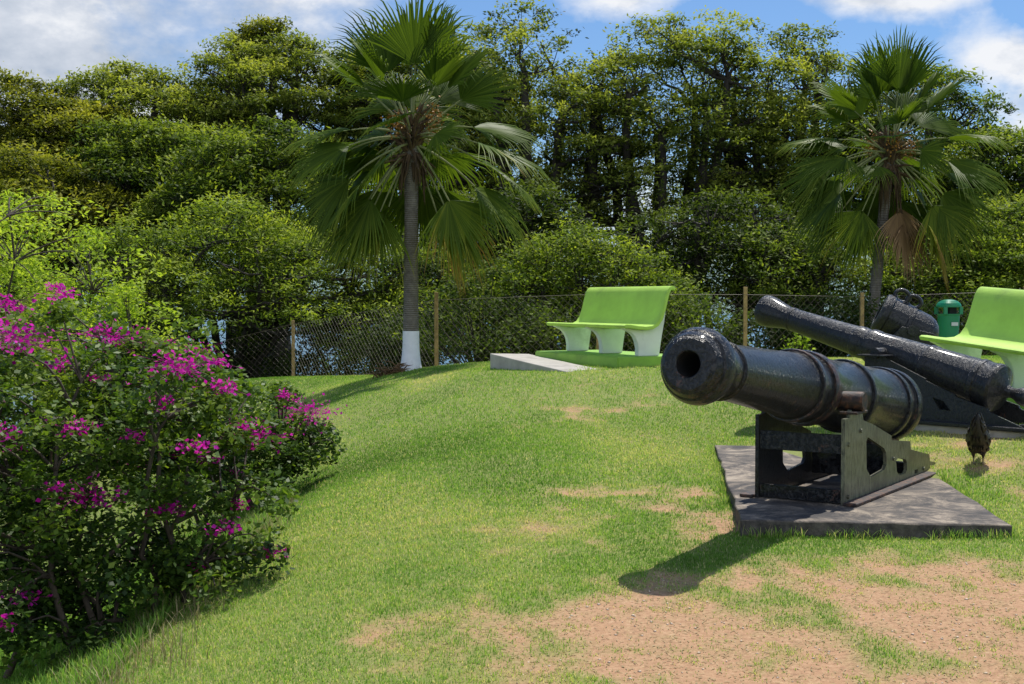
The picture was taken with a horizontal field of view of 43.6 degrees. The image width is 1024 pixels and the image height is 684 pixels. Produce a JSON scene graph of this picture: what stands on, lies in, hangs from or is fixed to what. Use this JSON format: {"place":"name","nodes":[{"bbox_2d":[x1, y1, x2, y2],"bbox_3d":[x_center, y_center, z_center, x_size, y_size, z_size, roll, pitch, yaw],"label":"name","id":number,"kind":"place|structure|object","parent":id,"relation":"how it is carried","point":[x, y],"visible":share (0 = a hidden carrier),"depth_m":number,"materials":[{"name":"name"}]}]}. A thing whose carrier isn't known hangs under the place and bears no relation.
{"place":"outdoors","nodes":[
{"label":"outdoors","id":0,"kind":"place"},
{"bbox_2d":[0,481,301,683],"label":"bank grass","id":1,"kind":"structure","parent":0,"point":[26,674],"depth_m":6.87,"materials":[{"name":"green plant"}]},
{"bbox_2d":[36,488,336,683],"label":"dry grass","id":2,"kind":"structure","parent":0,"point":[138,653],"depth_m":6.36,"materials":[{"name":"plant"}]},
{"bbox_2d":[0,314,859,428],"bbox_3d":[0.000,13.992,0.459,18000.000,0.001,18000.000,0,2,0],"label":"water","id":3,"kind":"structure","parent":0,"point":[296,342],"depth_m":412.18,"materials":[{"name":"blue liquid"}]},
{"bbox_2d":[0,261,958,313],"bbox_3d":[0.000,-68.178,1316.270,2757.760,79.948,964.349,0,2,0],"label":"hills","id":4,"kind":"structure","parent":0,"point":[587,281],"depth_m":1404.13,"materials":[{"name":"green plant"}]},
{"bbox_2d":[0,355,1023,683],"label":"lawn grass","id":5,"kind":"structure","parent":0,"point":[402,455],"depth_m":7.97,"materials":[{"name":"green plant"}]},
{"bbox_2d":[0,359,1023,683],"bbox_3d":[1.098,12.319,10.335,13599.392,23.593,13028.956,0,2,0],"label":"ground","id":6,"kind":"structure","parent":0,"point":[798,671],"depth_m":6.41,"materials":[{"name":"soil"}]},
{"bbox_2d":[0,61,157,430],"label":"rain tree","id":7,"kind":"object","parent":6,"relation":"on","point":[25,121],"visible":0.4,"depth_m":45.63,"materials":[{"name":"green plant"}]},
{"bbox_2d":[0,137,178,416],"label":"tree","id":8,"kind":"object","parent":6,"relation":"on","point":[28,184],"visible":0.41,"depth_m":38.18,"materials":[{"name":"green plant"}]},
{"bbox_2d":[0,188,190,609],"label":"leafy shrub","id":9,"kind":"object","parent":6,"relation":"on","point":[118,295],"visible":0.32,"depth_m":11.63,"materials":[{"name":"green plant"}]},
{"bbox_2d":[30,113,208,337],"bbox_3d":[-12.036,-0.778,40.747,6.483,13.124,5.901,0,2,0],"label":"tree","id":10,"kind":"object","parent":6,"relation":"on","point":[125,165],"visible":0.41,"depth_m":39.87,"materials":[{"name":"green plant"}]},
{"bbox_2d":[2,55,282,288],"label":"rain tree","id":11,"kind":"object","parent":6,"relation":"on","point":[127,91],"visible":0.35,"depth_m":48.30,"materials":[{"name":"green plant"}]},
{"bbox_2d":[0,282,300,678],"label":"bougainvillea","id":12,"kind":"object","parent":6,"relation":"on","point":[41,591],"visible":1,"depth_m":7.22,"materials":[{"name":"green plant"}]},
{"bbox_2d":[25,326,349,541],"bbox_3d":[-2.861,0.868,11.607,2.828,2.036,2.242,0,2,-14],"label":"bougainvillea","id":13,"kind":"object","parent":6,"relation":"on","point":[293,456],"visible":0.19,"depth_m":11.68,"materials":[{"name":"green plant"}]},
{"bbox_2d":[23,185,446,378],"bbox_3d":[-6.681,-0.564,31.819,10.234,6.697,8.310,0,2,0],"label":"tree","id":14,"kind":"object","parent":6,"relation":"on","point":[249,257],"visible":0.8,"depth_m":30.88,"materials":[{"name":"green plant"}]},
{"bbox_2d":[106,110,403,378],"bbox_3d":[-7.419,-0.962,37.946,9.139,11.844,6.999,0,2,0],"label":"tree","id":15,"kind":"object","parent":6,"relation":"on","point":[222,161],"visible":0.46,"depth_m":36.76,"materials":[{"name":"green plant"}]},
{"bbox_2d":[208,324,303,378],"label":"shrub","id":16,"kind":"object","parent":6,"relation":"on","point":[267,369],"visible":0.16,"depth_m":31.59,"materials":[{"name":"green plant"}]},
{"bbox_2d":[206,12,308,368],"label":"bushy tree","id":17,"kind":"object","parent":6,"relation":"on","point":[258,26],"visible":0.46,"depth_m":52.97,"materials":[{"name":"green plant"}]},
{"bbox_2d":[144,22,421,376],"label":"rain tree","id":18,"kind":"object","parent":6,"relation":"on","point":[295,97],"visible":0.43,"depth_m":48.92,"materials":[{"name":"green plant"}]},
{"bbox_2d":[261,318,385,376],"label":"shrub","id":19,"kind":"object","parent":6,"relation":"on","point":[309,355],"visible":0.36,"depth_m":30.02,"materials":[{"name":"green plant"}]},
{"bbox_2d":[368,360,410,378],"bbox_3d":[-2.028,0.469,21.197,0.752,0.328,0.776,-1,2,-16],"label":"palm debris","id":20,"kind":"object","parent":6,"relation":"on","point":[397,368],"visible":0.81,"depth_m":21.14,"materials":[{"name":"brown plant"}]},
{"bbox_2d":[318,307,473,375],"bbox_3d":[-2.623,0.176,28.618,3.343,1.930,2.886,0,2,15],"label":"shrub","id":21,"kind":"object","parent":6,"relation":"on","point":[426,359],"visible":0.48,"depth_m":28.10,"materials":[{"name":"green plant"}]},
{"bbox_2d":[267,225,532,372],"bbox_3d":[-2.808,0.030,32.818,6.030,6.080,5.810,1,2,28],"label":"tree","id":22,"kind":"object","parent":6,"relation":"on","point":[429,266],"visible":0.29,"depth_m":32.22,"materials":[{"name":"green plant"}]},
{"bbox_2d":[274,0,553,370],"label":"fan palm","id":23,"kind":"object","parent":6,"relation":"on","point":[453,219],"visible":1,"depth_m":21.25,"materials":[{"name":"green plant"}]},
{"bbox_2d":[303,17,568,363],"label":"rain tree","id":24,"kind":"object","parent":6,"relation":"on","point":[401,68],"visible":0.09,"depth_m":48.46,"materials":[{"name":"green plant"}]},
{"bbox_2d":[386,255,565,363],"bbox_3d":[-0.613,-0.507,26.552,3.951,2.760,3.587,0,2,0],"label":"shrub","id":25,"kind":"object","parent":6,"relation":"on","point":[485,331],"visible":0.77,"depth_m":26.18,"materials":[{"name":"green plant"}]},
{"bbox_2d":[396,171,602,362],"bbox_3d":[-0.378,-0.282,37.284,7.341,9.350,6.396,0,2,0],"label":"tree","id":26,"kind":"object","parent":6,"relation":"on","point":[525,210],"visible":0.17,"depth_m":36.08,"materials":[{"name":"green plant"}]},
{"bbox_2d":[9,287,1023,424],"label":"chain link fence","id":27,"kind":"object","parent":6,"relation":"on","point":[744,306],"visible":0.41,"depth_m":23.30,"materials":[{"name":"metal"}]},
{"bbox_2d":[386,0,692,347],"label":"rain tree","id":28,"kind":"object","parent":6,"relation":"on","point":[526,116],"visible":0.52,"depth_m":44.46,"materials":[{"name":"green plant"}]},
{"bbox_2d":[490,354,595,371],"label":"concrete slab","id":29,"kind":"structure","parent":6,"relation":"on","point":[529,362],"depth_m":17.38,"materials":[{"name":"grey concrete"}]},
{"bbox_2d":[473,304,627,356],"bbox_3d":[0.924,0.111,26.969,3.531,1.850,3.215,-2,2,-40],"label":"shrub","id":30,"kind":"object","parent":6,"relation":"on","point":[533,350],"visible":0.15,"depth_m":26.68,"materials":[{"name":"green plant"}]},
{"bbox_2d":[459,206,717,350],"bbox_3d":[1.900,-0.148,33.038,7.059,6.600,6.346,0,2,0],"label":"tree","id":31,"kind":"object","parent":6,"relation":"on","point":[593,253],"visible":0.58,"depth_m":32.15,"materials":[{"name":"green plant"}]},
{"bbox_2d":[535,350,661,367],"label":"plinth","id":32,"kind":"structure","parent":6,"relation":"on","point":[618,360],"depth_m":17.06,"materials":[{"name":"green paint"}]},
{"bbox_2d":[546,286,675,355],"bbox_3d":[1.333,-0.307,17.767,0.790,0.923,2.200,-1,2,-26],"label":"park bench","id":33,"kind":"object","parent":32,"relation":"on","point":[637,314],"visible":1,"depth_m":17.70,"materials":[{"name":"green paint"}]},
{"bbox_2d":[538,300,705,352],"bbox_3d":[2.376,0.007,26.453,3.522,1.929,3.211,1,2,31],"label":"shrub","id":34,"kind":"object","parent":6,"relation":"on","point":[591,346],"visible":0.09,"depth_m":26.23,"materials":[{"name":"green plant"}]},
{"bbox_2d":[515,5,843,342],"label":"rain tree","id":35,"kind":"object","parent":6,"relation":"on","point":[679,43],"visible":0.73,"depth_m":44.36,"materials":[{"name":"green plant"}]},
{"bbox_2d":[623,271,758,353],"bbox_3d":[3.531,-0.279,26.312,3.085,2.370,2.691,-1,2,-31],"label":"shrub","id":36,"kind":"object","parent":6,"relation":"on","point":[681,304],"visible":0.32,"depth_m":25.93,"materials":[{"name":"green plant"}]},
{"bbox_2d":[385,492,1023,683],"bbox_3d":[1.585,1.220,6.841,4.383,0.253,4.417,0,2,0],"label":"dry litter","id":37,"kind":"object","parent":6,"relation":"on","point":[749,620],"visible":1,"depth_m":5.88,"materials":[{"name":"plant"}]},
{"bbox_2d":[569,182,857,332],"bbox_3d":[5.393,-0.363,36.092,8.750,8.258,6.489,0,2,0],"label":"tree","id":38,"kind":"object","parent":6,"relation":"on","point":[702,229],"visible":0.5,"depth_m":35.10,"materials":[{"name":"green plant"}]},
{"bbox_2d":[502,515,1016,683],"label":"pebbles","id":39,"kind":"object","parent":6,"relation":"on","point":[773,627],"visible":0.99,"depth_m":5.88,"materials":[{"name":"stone"}]},
{"bbox_2d":[712,296,838,355],"bbox_3d":[5.260,-0.083,25.559,3.204,1.693,2.550,0,2,0],"label":"shrub","id":40,"kind":"object","parent":6,"relation":"on","point":[774,339],"visible":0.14,"depth_m":25.16,"materials":[{"name":"green plant"}]},
{"bbox_2d":[650,19,908,334],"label":"rain tree","id":41,"kind":"object","parent":6,"relation":"on","point":[807,73],"visible":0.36,"depth_m":45.38,"materials":[{"name":"green plant"}]},
{"bbox_2d":[698,216,895,345],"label":"tree","id":42,"kind":"object","parent":6,"relation":"on","point":[772,273],"visible":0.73,"depth_m":33.41,"materials":[{"name":"green plant"}]},
{"bbox_2d":[780,332,815,350],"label":"plant","id":43,"kind":"object","parent":6,"relation":"on","point":[802,344],"visible":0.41,"depth_m":22.60,"materials":[{"name":"green plant"}]},
{"bbox_2d":[765,282,882,357],"bbox_3d":[6.297,-0.238,25.142,2.955,1.890,2.449,0,2,0],"label":"shrub","id":44,"kind":"object","parent":6,"relation":"on","point":[845,304],"visible":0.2,"depth_m":24.80,"materials":[{"name":"green plant"}]},
{"bbox_2d":[705,446,1020,540],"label":"edge grass","id":45,"kind":"structure","parent":6,"relation":"on","point":[945,477],"depth_m":7.68,"materials":[{"name":"green plant"}]},
{"bbox_2d":[715,445,1011,538],"bbox_3d":[2.408,1.157,9.655,1.598,0.293,4.058,0,2,7],"label":"concrete pad","id":46,"kind":"object","parent":6,"relation":"on","point":[920,509],"visible":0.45,"depth_m":8.05,"materials":[{"name":"grey concrete"}]},
{"bbox_2d":[661,327,936,506],"bbox_3d":[2.103,0.454,8.748,0.810,1.180,4.095,1,2,34],"label":"cannon","id":47,"kind":"object","parent":46,"relation":"on","point":[872,415],"visible":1,"depth_m":8.40,"materials":[{"name":"black paint"}]},
{"bbox_2d":[772,26,1017,325],"bbox_3d":[7.761,-2.787,26.502,4.923,7.383,3.823,0,2,0],"label":"fan palm","id":48,"kind":"object","parent":6,"relation":"on","point":[879,216],"visible":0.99,"depth_m":26.01,"materials":[{"name":"green plant"}]},
{"bbox_2d":[778,57,1023,302],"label":"rain tree","id":49,"kind":"object","parent":6,"relation":"on","point":[947,77],"visible":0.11,"depth_m":42.91,"materials":[{"name":"green plant"}]},
{"bbox_2d":[870,288,938,345],"bbox_3d":[4.876,-0.141,15.392,1.120,1.014,0.720,0,2,12],"label":"mortar","id":50,"kind":"object","parent":6,"relation":"on","point":[895,315],"visible":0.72,"depth_m":15.22,"materials":[{"name":"black paint"}]},
{"bbox_2d":[820,206,1023,319],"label":"tree","id":51,"kind":"object","parent":6,"relation":"on","point":[934,280],"visible":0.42,"depth_m":32.09,"materials":[{"name":"green plant"}]},
{"bbox_2d":[934,299,962,337],"bbox_3d":[6.820,-0.207,20.004,0.355,0.918,0.355,0,2,-12],"label":"litter bin","id":52,"kind":"object","parent":6,"relation":"on","point":[948,319],"visible":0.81,"depth_m":19.87,"materials":[{"name":"green plastic"}]},
{"bbox_2d":[912,284,996,355],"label":"shrub","id":53,"kind":"object","parent":6,"relation":"on","point":[961,322],"visible":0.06,"depth_m":25.11,"materials":[{"name":"green plant"}]},
{"bbox_2d":[893,119,1023,353],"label":"rain tree","id":54,"kind":"object","parent":6,"relation":"on","point":[997,158],"visible":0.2,"depth_m":39.33,"materials":[{"name":"green plant"}]},
{"bbox_2d":[900,189,1023,303],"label":"tree","id":55,"kind":"object","parent":6,"relation":"on","point":[1001,212],"visible":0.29,"depth_m":33.04,"materials":[{"name":"green plant"}]},
{"bbox_2d":[914,424,1023,437],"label":"concrete pad","id":56,"kind":"object","parent":6,"relation":"on","point":[992,433],"visible":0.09,"depth_m":10.92,"materials":[{"name":"grey concrete"}]},
{"bbox_2d":[754,295,1023,431],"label":"cannon","id":57,"kind":"object","parent":56,"relation":"on","point":[957,389],"visible":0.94,"depth_m":11.22,"materials":[{"name":"black paint"}]},
{"bbox_2d":[965,412,991,463],"bbox_3d":[3.589,0.729,9.851,0.191,0.414,0.470,1,2,22],"label":"hen","id":58,"kind":"object","parent":6,"relation":"on","point":[978,439],"visible":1,"depth_m":9.69,"materials":[{"name":"brown"}]},
{"bbox_2d":[1007,398,1023,409],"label":"plinth","id":59,"kind":"structure","parent":6,"relation":"on","point":[1012,400],"depth_m":11.70,"materials":[{"name":"green paint"}]},
{"bbox_2d":[919,287,1023,387],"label":"park bench","id":60,"kind":"object","parent":59,"relation":"on","point":[995,322],"visible":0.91,"depth_m":12.93,"materials":[{"name":"green paint"}]},
{"bbox_2d":[0,0,1023,268],"label":"sky","id":61,"kind":"structure","parent":0,"point":[50,38],"materials":[{"name":"blue"}]}
]}

